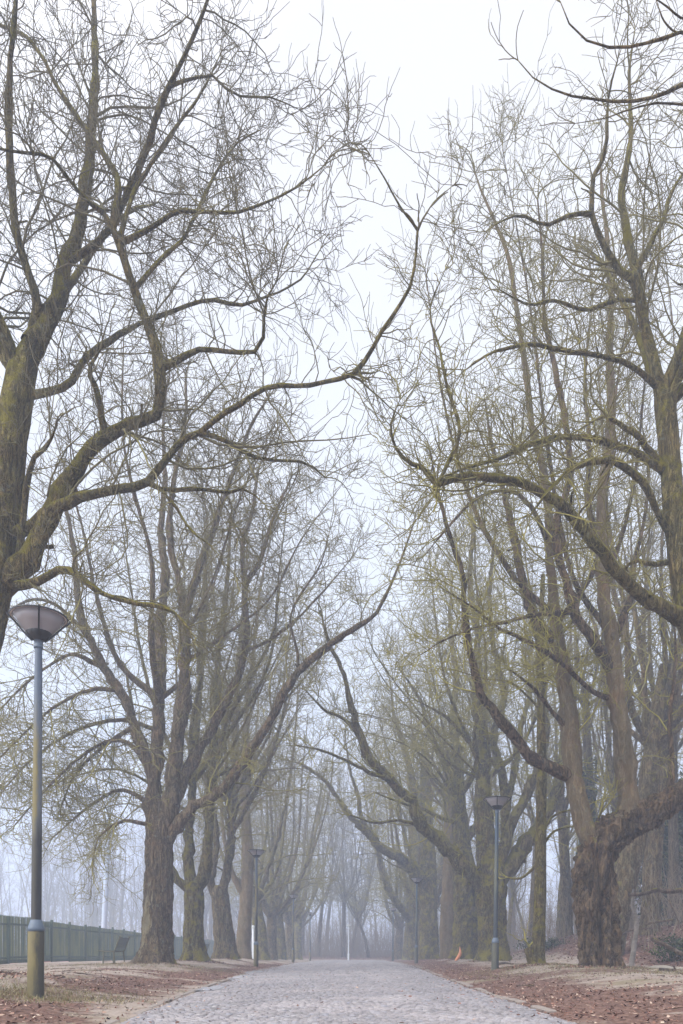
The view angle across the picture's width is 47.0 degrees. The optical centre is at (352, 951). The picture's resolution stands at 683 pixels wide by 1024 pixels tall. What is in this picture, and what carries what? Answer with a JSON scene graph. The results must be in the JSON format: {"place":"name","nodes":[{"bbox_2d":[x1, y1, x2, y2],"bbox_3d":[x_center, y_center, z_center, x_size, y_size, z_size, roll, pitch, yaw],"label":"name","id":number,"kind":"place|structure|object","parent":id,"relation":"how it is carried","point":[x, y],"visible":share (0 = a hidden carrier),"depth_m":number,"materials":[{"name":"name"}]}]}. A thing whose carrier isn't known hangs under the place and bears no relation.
{"place":"outdoors","nodes":[
{"label":"outdoors","id":0,"kind":"place"},
{"bbox_2d":[0,925,682,1023],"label":"ground","id":1,"kind":"structure","parent":0,"point":[95,1017],"depth_m":13.71,"materials":[{"name":"brown soil"}]},
{"bbox_2d":[6,604,70,998],"bbox_3d":[-4.162,-1.723,10.415,0.736,5.487,0.736,0,0,6],"label":"street lamp","id":2,"kind":"object","parent":1,"relation":"on","point":[39,619],"visible":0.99,"depth_m":10.35,"materials":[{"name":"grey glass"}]},
{"bbox_2d":[0,915,213,963],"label":"picket fence","id":3,"kind":"object","parent":1,"relation":"on","point":[68,942],"visible":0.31,"depth_m":41.98,"materials":[{"name":"metal"}]},
{"bbox_2d":[98,936,129,963],"bbox_3d":[-8.061,0.043,26.598,0.723,1.110,1.238,0,0,-1],"label":"bench","id":4,"kind":"object","parent":1,"relation":"on","point":[120,943],"visible":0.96,"depth_m":26.50,"materials":[{"name":"wood"}]},
{"bbox_2d":[2,918,237,951],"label":"undergrowth","id":5,"kind":"object","parent":1,"relation":"on","point":[121,924],"visible":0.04,"depth_m":129.80,"materials":[{"name":"grey plant"}]},
{"bbox_2d":[2,435,386,960],"bbox_3d":[-6.263,-10.236,31.715,15.341,21.303,10.685,0,0,0],"label":"bare tree","id":6,"kind":"object","parent":1,"relation":"on","point":[191,885],"visible":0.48,"depth_m":31.52,"materials":[{"name":"brown plant"}]},
{"bbox_2d":[162,771,234,939],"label":"woodland tree","id":7,"kind":"object","parent":1,"relation":"on","point":[196,875],"visible":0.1,"depth_m":117.80,"materials":[{"name":"grey plant"}]},
{"bbox_2d":[173,806,233,932],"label":"woodland tree","id":8,"kind":"object","parent":1,"relation":"on","point":[205,919],"visible":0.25,"depth_m":123.41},
{"bbox_2d":[173,783,236,902],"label":"woodland tree","id":9,"kind":"object","parent":1,"relation":"on","point":[197,853],"visible":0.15,"depth_m":94.15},
{"bbox_2d":[175,758,240,939],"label":"woodland tree","id":10,"kind":"object","parent":1,"relation":"on","point":[210,936],"visible":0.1,"depth_m":115.31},
{"bbox_2d":[105,482,351,959],"bbox_3d":[-6.326,-11.031,38.952,12.490,23.010,11.361,0,0,30],"label":"bare tree","id":11,"kind":"object","parent":1,"relation":"on","point":[225,946],"visible":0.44,"depth_m":39.33,"materials":[{"name":"brown plant"}]},
{"bbox_2d":[208,812,265,919],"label":"woodland tree","id":12,"kind":"object","parent":1,"relation":"on","point":[235,911],"visible":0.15,"depth_m":124.26,"materials":[{"name":"plant"}]},
{"bbox_2d":[0,263,483,964],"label":"bare tree","id":13,"kind":"object","parent":1,"relation":"on","point":[166,823],"visible":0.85,"depth_m":25.23,"materials":[{"name":"brown plant"}]},
{"bbox_2d":[129,505,371,958],"bbox_3d":[-5.802,-13.255,47.297,12.846,27.439,12.000,0,0,-43],"label":"bare tree","id":14,"kind":"object","parent":1,"relation":"on","point":[244,888],"visible":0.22,"depth_m":46.52,"materials":[{"name":"brown plant"}]},
{"bbox_2d":[252,925,254,958],"bbox_3d":[-6.900,-0.514,54.500,0.220,2.620,0.220,0,0,0],"label":"white post","id":15,"kind":"object","parent":1,"relation":"on","point":[253,926],"visible":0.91,"depth_m":54.43,"materials":[{"name":"metal"}]},
{"bbox_2d":[229,807,281,913],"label":"woodland tree","id":16,"kind":"object","parent":1,"relation":"on","point":[240,867],"visible":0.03,"depth_m":124.58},
{"bbox_2d":[247,849,264,966],"bbox_3d":[-4.239,-1.750,34.704,0.736,5.487,0.736,0,0,44],"label":"street lamp","id":17,"kind":"object","parent":1,"relation":"on","point":[256,856],"visible":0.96,"depth_m":34.64,"materials":[{"name":"grey metal"}]},
{"bbox_2d":[169,651,343,959],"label":"bare tree","id":18,"kind":"object","parent":1,"relation":"on","point":[263,952],"visible":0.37,"depth_m":56.60,"materials":[{"name":"brown plant"}]},
{"bbox_2d":[0,0,514,713],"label":"bare tree","id":19,"kind":"object","parent":1,"relation":"on","point":[24,542],"visible":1,"depth_m":12.56,"materials":[{"name":"brown plant"}]},
{"bbox_2d":[231,746,311,893],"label":"woodland tree","id":20,"kind":"object","parent":1,"relation":"on","point":[273,823],"visible":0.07,"depth_m":115.25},
{"bbox_2d":[206,678,347,959],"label":"bare tree","id":21,"kind":"object","parent":1,"relation":"on","point":[271,927],"visible":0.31,"depth_m":61.92,"materials":[{"name":"brown plant"}]},
{"bbox_2d":[224,722,344,959],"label":"bare tree","id":22,"kind":"object","parent":1,"relation":"on","point":[281,949],"visible":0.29,"depth_m":68.29,"materials":[{"name":"brown plant"}]},
{"bbox_2d":[236,796,332,928],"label":"woodland tree","id":23,"kind":"object","parent":1,"relation":"on","point":[288,848],"visible":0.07,"depth_m":125.53,"materials":[{"name":"plant"}]},
{"bbox_2d":[288,895,298,961],"bbox_3d":[-4.519,-1.588,60.002,0.736,5.487,0.736,0,0,-32],"label":"street lamp","id":24,"kind":"object","parent":1,"relation":"on","point":[295,897],"visible":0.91,"depth_m":59.95,"materials":[{"name":"grey metal"}]},
{"bbox_2d":[249,731,347,959],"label":"bare tree","id":25,"kind":"object","parent":1,"relation":"on","point":[287,920],"visible":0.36,"depth_m":76.69,"materials":[{"name":"brown plant"}]},
{"bbox_2d":[251,759,348,959],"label":"bare tree","id":26,"kind":"object","parent":1,"relation":"on","point":[298,937],"visible":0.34,"depth_m":85.98,"materials":[{"name":"brown plant"}]},
{"bbox_2d":[256,760,351,955],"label":"bare tree","id":27,"kind":"object","parent":1,"relation":"on","point":[304,924],"visible":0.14,"depth_m":95.08,"materials":[{"name":"brown plant"}]},
{"bbox_2d":[307,912,312,960],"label":"street lamp","id":28,"kind":"object","parent":1,"relation":"on","point":[310,937],"visible":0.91,"depth_m":83.96,"materials":[{"name":"grey metal"}]},
{"bbox_2d":[204,907,439,958],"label":"undergrowth","id":29,"kind":"object","parent":1,"relation":"on","point":[375,944],"visible":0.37,"depth_m":95.56,"materials":[{"name":"grey plant"}]},
{"bbox_2d":[295,758,355,956],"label":"woodland tree","id":30,"kind":"object","parent":1,"relation":"on","point":[322,907],"visible":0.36,"depth_m":98.30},
{"bbox_2d":[303,767,365,952],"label":"woodland tree","id":31,"kind":"object","parent":1,"relation":"on","point":[329,912],"visible":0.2,"depth_m":127.10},
{"bbox_2d":[0,778,680,945],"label":"wood","id":32,"kind":"object","parent":1,"relation":"on","point":[113,913],"visible":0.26,"depth_m":153.41,"materials":[{"name":"grey plant"}]},
{"bbox_2d":[0,959,682,1009],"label":"grass tufts","id":33,"kind":"object","parent":1,"relation":"on","point":[70,999],"visible":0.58,"depth_m":11.69,"materials":[{"name":"brown plant"}]},
{"bbox_2d":[0,888,682,1023],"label":"fallen leaves","id":34,"kind":"object","parent":1,"relation":"on","point":[260,967],"depth_m":15.35,"materials":[{"name":"brown plant"}]},
{"bbox_2d":[120,960,576,1023],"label":"road surface","id":35,"kind":"object","parent":1,"relation":"on","point":[370,996],"visible":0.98,"depth_m":10.51,"materials":[{"name":"stone"}]},
{"bbox_2d":[198,985,223,990],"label":"puddle","id":36,"kind":"object","parent":35,"relation":"on","point":[216,987],"visible":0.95,"depth_m":14.91,"materials":[{"name":"grey liquid"}]},
{"bbox_2d":[228,975,252,980],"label":"puddle","id":37,"kind":"object","parent":35,"relation":"on","point":[236,977],"visible":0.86,"depth_m":21.21,"materials":[{"name":"grey liquid"}]},
{"bbox_2d":[245,970,262,973],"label":"puddle","id":38,"kind":"object","parent":35,"relation":"on","point":[254,971],"visible":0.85,"depth_m":27.79,"materials":[{"name":"grey liquid"}]},
{"bbox_2d":[346,924,350,959],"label":"white lamp post","id":39,"kind":"object","parent":35,"relation":"on","point":[348,925],"visible":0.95,"depth_m":87.44,"materials":[{"name":"metal"}]},
{"bbox_2d":[324,809,376,931],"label":"woodland tree","id":40,"kind":"object","parent":1,"relation":"on","point":[351,871],"visible":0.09,"depth_m":125.39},
{"bbox_2d":[310,743,395,956],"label":"woodland tree","id":41,"kind":"object","parent":1,"relation":"on","point":[344,899],"visible":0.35,"depth_m":96.91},
{"bbox_2d":[323,795,386,947],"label":"woodland tree","id":42,"kind":"object","parent":1,"relation":"on","point":[353,868],"visible":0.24,"depth_m":119.02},
{"bbox_2d":[313,780,400,936],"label":"woodland tree","id":43,"kind":"object","parent":1,"relation":"on","point":[366,914],"visible":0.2,"depth_m":122.31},
{"bbox_2d":[316,774,402,955],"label":"woodland tree","id":44,"kind":"object","parent":1,"relation":"on","point":[363,903],"visible":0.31,"depth_m":100.84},
{"bbox_2d":[317,758,403,957],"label":"woodland tree","id":45,"kind":"object","parent":1,"relation":"on","point":[357,918],"visible":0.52,"depth_m":93.84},
{"bbox_2d":[343,745,440,959],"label":"bare tree","id":46,"kind":"object","parent":1,"relation":"on","point":[399,924],"visible":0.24,"depth_m":87.37,"materials":[{"name":"brown plant"}]},
{"bbox_2d":[265,643,521,958],"bbox_3d":[2.077,-10.568,56.567,19.473,22.270,10.658,0,0,-23],"label":"bare tree","id":47,"kind":"object","parent":1,"relation":"on","point":[426,870],"visible":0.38,"depth_m":56.30,"materials":[{"name":"brown plant"}]},
{"bbox_2d":[390,908,396,960],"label":"street lamp","id":48,"kind":"object","parent":1,"relation":"on","point":[393,933],"visible":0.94,"depth_m":75.96,"materials":[{"name":"grey metal"}]},
{"bbox_2d":[346,746,442,959],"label":"bare tree","id":49,"kind":"object","parent":1,"relation":"on","point":[405,949],"visible":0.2,"depth_m":77.65,"materials":[{"name":"brown plant"}]},
{"bbox_2d":[366,782,438,913],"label":"woodland tree","id":50,"kind":"object","parent":1,"relation":"on","point":[387,858],"visible":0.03,"depth_m":101.90,"materials":[{"name":"plant"}]},
{"bbox_2d":[351,699,470,959],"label":"bare tree","id":51,"kind":"object","parent":1,"relation":"on","point":[410,919],"visible":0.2,"depth_m":69.22,"materials":[{"name":"brown plant"}]},
{"bbox_2d":[410,878,422,963],"bbox_3d":[3.891,-1.704,47.498,0.736,5.487,0.736,0,0,-24],"label":"street lamp","id":52,"kind":"object","parent":1,"relation":"on","point":[416,928],"visible":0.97,"depth_m":47.44,"materials":[{"name":"grey metal"}]},
{"bbox_2d":[318,614,523,958],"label":"bare tree","id":53,"kind":"object","parent":1,"relation":"on","point":[446,922],"visible":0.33,"depth_m":49.13,"materials":[{"name":"brown plant"}]},
{"bbox_2d":[401,806,443,955],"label":"woodland tree","id":54,"kind":"object","parent":1,"relation":"on","point":[440,906],"visible":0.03,"depth_m":86.02,"materials":[{"name":"brown plant"}]},
{"bbox_2d":[302,521,551,958],"bbox_3d":[4.497,-11.106,42.803,14.007,23.284,13.219,0,0,23],"label":"bare tree","id":55,"kind":"object","parent":1,"relation":"on","point":[464,934],"visible":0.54,"depth_m":42.00,"materials":[{"name":"brown plant"}]},
{"bbox_2d":[341,699,512,960],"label":"bare tree","id":56,"kind":"object","parent":1,"relation":"on","point":[410,893],"visible":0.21,"depth_m":62.67,"materials":[{"name":"brown plant"}]},
{"bbox_2d":[254,434,637,960],"bbox_3d":[4.168,-10.791,33.187,15.804,22.545,10.884,0,0,0],"label":"bare tree","id":57,"kind":"object","parent":1,"relation":"on","point":[521,849],"visible":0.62,"depth_m":33.47,"materials":[{"name":"brown plant"}]},
{"bbox_2d":[454,947,461,960],"bbox_3d":[5.559,0.134,41.349,0.396,0.792,0.194,0,0,-20],"label":"bark splinter","id":58,"kind":"object","parent":1,"relation":"on","point":[458,956],"visible":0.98,"depth_m":41.32,"materials":[{"name":"brown wood"}]},
{"bbox_2d":[467,788,508,895],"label":"woodland tree","id":59,"kind":"object","parent":1,"relation":"on","point":[471,815],"visible":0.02,"depth_m":87.28,"materials":[{"name":"brown plant"}]},
{"bbox_2d":[435,598,557,860],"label":"woodland tree","id":60,"kind":"object","parent":1,"relation":"on","point":[472,808],"visible":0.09,"depth_m":58.76,"materials":[{"name":"brown plant"}]},
{"bbox_2d":[483,795,510,969],"bbox_3d":[4.181,-1.702,22.689,0.736,5.487,0.736,0,0,38],"label":"street lamp","id":61,"kind":"object","parent":1,"relation":"on","point":[495,939],"visible":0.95,"depth_m":22.64,"materials":[{"name":"grey metal"}]},
{"bbox_2d":[437,894,573,950],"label":"undergrowth","id":62,"kind":"object","parent":1,"relation":"on","point":[525,923],"visible":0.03,"depth_m":95.71,"materials":[{"name":"grey plant"}]},
{"bbox_2d":[472,721,550,947],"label":"woodland tree","id":63,"kind":"object","parent":1,"relation":"on","point":[513,887],"visible":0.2,"depth_m":61.71,"materials":[{"name":"brown plant"}]},
{"bbox_2d":[341,0,682,644],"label":"bare tree","id":64,"kind":"object","parent":1,"relation":"on","point":[665,464],"visible":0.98,"depth_m":12.88,"materials":[{"name":"brown plant"}]},
{"bbox_2d":[342,1,682,966],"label":"bare tree","id":65,"kind":"object","parent":1,"relation":"on","point":[604,841],"visible":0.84,"depth_m":19.13,"materials":[{"name":"brown plant"}]},
{"bbox_2d":[492,764,548,945],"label":"woodland tree","id":66,"kind":"object","parent":1,"relation":"on","point":[509,893],"visible":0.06,"depth_m":88.46,"materials":[{"name":"plant"}]},
{"bbox_2d":[492,738,553,945],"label":"woodland tree","id":67,"kind":"object","parent":1,"relation":"on","point":[514,918],"visible":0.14,"depth_m":83.14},
{"bbox_2d":[383,389,671,964],"bbox_3d":[4.644,-7.068,22.448,7.846,15.358,6.652,0,0,0],"label":"slender tree","id":68,"kind":"object","parent":1,"relation":"on","point":[535,953],"visible":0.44,"depth_m":22.17,"materials":[{"name":"brown plant"}]},
{"bbox_2d":[507,781,554,948],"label":"woodland tree","id":69,"kind":"object","parent":1,"relation":"on","point":[516,903],"visible":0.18,"depth_m":67.94,"materials":[{"name":"brown plant"}]},
{"bbox_2d":[466,527,609,942],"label":"woodland tree","id":70,"kind":"object","parent":1,"relation":"on","point":[531,900],"visible":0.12,"depth_m":49.04,"materials":[{"name":"brown plant"}]},
{"bbox_2d":[513,936,569,950],"bbox_3d":[8.880,-0.317,36.101,2.669,0.903,2.200,0,0,-35],"label":"bush","id":71,"kind":"object","parent":1,"relation":"on","point":[549,944],"visible":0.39,"depth_m":35.85,"materials":[{"name":"brown plant"}]},
{"bbox_2d":[495,560,623,936],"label":"woodland tree","id":72,"kind":"object","parent":1,"relation":"on","point":[570,835],"visible":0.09,"depth_m":46.42,"materials":[{"name":"brown plant"}]},
{"bbox_2d":[438,820,682,956],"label":"undergrowth","id":73,"kind":"object","parent":1,"relation":"on","point":[513,949],"visible":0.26,"depth_m":35.31,"materials":[{"name":"grey plant"}]},
{"bbox_2d":[527,715,603,933],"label":"woodland tree","id":74,"kind":"object","parent":1,"relation":"on","point":[569,842],"visible":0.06,"depth_m":72.91,"materials":[{"name":"brown plant"}]},
{"bbox_2d":[466,440,679,937],"bbox_3d":[10.848,-12.780,40.670,10.062,24.107,7.870,0,0,0],"label":"woodland tree","id":75,"kind":"object","parent":1,"relation":"on","point":[565,871],"visible":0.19,"depth_m":40.52,"materials":[{"name":"brown plant"}]},
{"bbox_2d":[549,752,602,872],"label":"woodland tree","id":76,"kind":"object","parent":1,"relation":"on","point":[572,865],"visible":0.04,"depth_m":95.64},
{"bbox_2d":[532,598,632,863],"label":"woodland tree","id":77,"kind":"object","parent":1,"relation":"on","point":[598,744],"visible":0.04,"depth_m":65.10,"materials":[{"name":"brown plant"}]},
{"bbox_2d":[488,0,682,184],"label":"bare tree","id":78,"kind":"object","parent":1,"relation":"on","point":[676,86],"visible":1,"depth_m":8.33,"materials":[{"name":"brown plant"}]},
{"bbox_2d":[497,147,682,934],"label":"woodland tree","id":79,"kind":"object","parent":1,"relation":"on","point":[655,835],"visible":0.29,"depth_m":28.43,"materials":[{"name":"brown plant"}]},
{"bbox_2d":[551,655,637,819],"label":"woodland tree","id":80,"kind":"object","parent":1,"relation":"on","point":[599,774],"visible":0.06,"depth_m":51.53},
{"bbox_2d":[512,384,682,928],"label":"woodland tree","id":81,"kind":"object","parent":1,"relation":"on","point":[609,748],"visible":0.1,"depth_m":40.34,"materials":[{"name":"brown plant"}]},
{"bbox_2d":[546,505,658,930],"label":"tree","id":82,"kind":"object","parent":1,"relation":"on","point":[587,753],"visible":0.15,"depth_m":37.48,"materials":[{"name":"plant"}]},
{"bbox_2d":[523,356,682,955],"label":"bare tree","id":83,"kind":"object","parent":1,"relation":"on","point":[626,870],"visible":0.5,"depth_m":26.73,"materials":[{"name":"brown plant"}]},
{"bbox_2d":[547,572,676,869],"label":"woodland tree","id":84,"kind":"object","parent":1,"relation":"on","point":[604,747],"visible":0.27,"depth_m":35.62,"materials":[{"name":"brown plant"}]},
{"bbox_2d":[591,702,641,904],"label":"woodland tree","id":85,"kind":"object","parent":1,"relation":"on","point":[637,758],"visible":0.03,"depth_m":63.58,"materials":[{"name":"plant"}]},
{"bbox_2d":[565,410,682,925],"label":"woodland tree","id":86,"kind":"object","parent":1,"relation":"on","point":[673,823],"visible":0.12,"depth_m":32.75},
{"bbox_2d":[629,889,638,966],"bbox_3d":[7.808,-0.583,21.867,0.260,2.301,0.348,0,0,44],"label":"trunk","id":87,"kind":"object","parent":1,"relation":"on","point":[634,943],"visible":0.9,"depth_m":21.84,"materials":[{"name":"grey plant"}]},
{"bbox_2d":[622,927,654,935],"bbox_3d":[8.968,-0.613,24.799,1.387,0.306,0.150,0,0,-21],"label":"fallen branch","id":88,"kind":"object","parent":1,"relation":"on","point":[633,930],"visible":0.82,"depth_m":24.79,"materials":[{"name":"brown wood"}]},
{"bbox_2d":[603,529,682,922],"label":"woodland tree","id":89,"kind":"object","parent":1,"relation":"on","point":[680,744],"visible":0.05,"depth_m":43.69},
{"bbox_2d":[605,756,682,925],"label":"tree","id":90,"kind":"object","parent":1,"relation":"on","point":[680,828],"visible":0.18,"depth_m":35.74,"materials":[{"name":"brown plant"}]},
{"bbox_2d":[633,673,682,773],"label":"woodland tree","id":91,"kind":"object","parent":1,"relation":"on","point":[641,744],"visible":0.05,"depth_m":46.58,"materials":[{"name":"brown plant"}]},
{"bbox_2d":[645,919,672,924],"bbox_3d":[9.100,-0.876,23.328,0.774,0.166,0.109,0,0,24],"label":"fallen branch","id":92,"kind":"object","parent":1,"relation":"on","point":[654,922],"visible":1,"depth_m":23.29,"materials":[{"name":"brown wood"}]},
{"bbox_2d":[639,658,682,773],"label":"woodland tree","id":93,"kind":"object","parent":1,"relation":"on","point":[679,737],"visible":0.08,"depth_m":39.40,"materials":[{"name":"brown plant"}]},
{"bbox_2d":[640,933,682,962],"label":"bush","id":94,"kind":"object","parent":1,"relation":"on","point":[678,945],"visible":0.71,"depth_m":23.54,"materials":[{"name":"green plant"}]},
{"bbox_2d":[649,965,673,968],"bbox_3d":[8.107,0.455,20.598,0.662,0.192,0.457,0,0,0],"label":"stone","id":95,"kind":"object","parent":1,"relation":"on","point":[660,966],"visible":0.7,"depth_m":20.47,"materials":[{"name":"beige stone"}]},
{"bbox_2d":[646,503,682,779],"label":"woodland tree","id":96,"kind":"object","parent":1,"relation":"on","point":[668,652],"visible":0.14,"depth_m":36.61,"materials":[{"name":"brown plant"}]},
{"bbox_2d":[651,937,682,956],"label":"fallen branch","id":97,"kind":"object","parent":1,"relation":"on","point":[669,947],"visible":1,"depth_m":19.54,"materials":[{"name":"brown wood"}]},
{"bbox_2d":[659,968,674,971],"bbox_3d":[7.450,0.433,18.600,0.363,0.097,0.140,0,0,17],"label":"plank","id":98,"kind":"object","parent":1,"relation":"on","point":[663,969],"visible":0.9,"depth_m":18.54,"materials":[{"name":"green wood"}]},
{"bbox_2d":[668,900,682,930],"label":"fallen branch","id":99,"kind":"object","parent":1,"relation":"on","point":[675,914],"visible":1,"depth_m":21.96,"materials":[{"name":"brown wood"}]},
{"bbox_2d":[0,0,682,950],"label":"sky","id":100,"kind":"structure","parent":0,"point":[444,51],"materials":[{"name":"white"}]},
{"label":"running track","id":101,"kind":"structure","parent":0,"visible":0},
{"bbox_2d":[100,714,124,928],"bbox_3d":[-18.684,-8.612,60.047,2.000,19.082,0.562,3,0,0],"label":"floodlight mast","id":102,"kind":"object","parent":101,"relation":"on","point":[104,912],"visible":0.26,"depth_m":59.86,"materials":[{"name":"grey metal"}]},
{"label":"road","id":103,"kind":"structure","parent":0,"visible":0},
{"bbox_2d":[101,962,299,1023],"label":"kerb","id":104,"kind":"structure","parent":103,"relation":"on","point":[161,1002],"depth_m":11.94,"materials":[{"name":"stone"}]},
{"bbox_2d":[396,962,556,1012],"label":"kerb","id":105,"kind":"structure","parent":103,"relation":"on","point":[539,1008],"depth_m":11.88,"materials":[{"name":"stone"}]}
]}

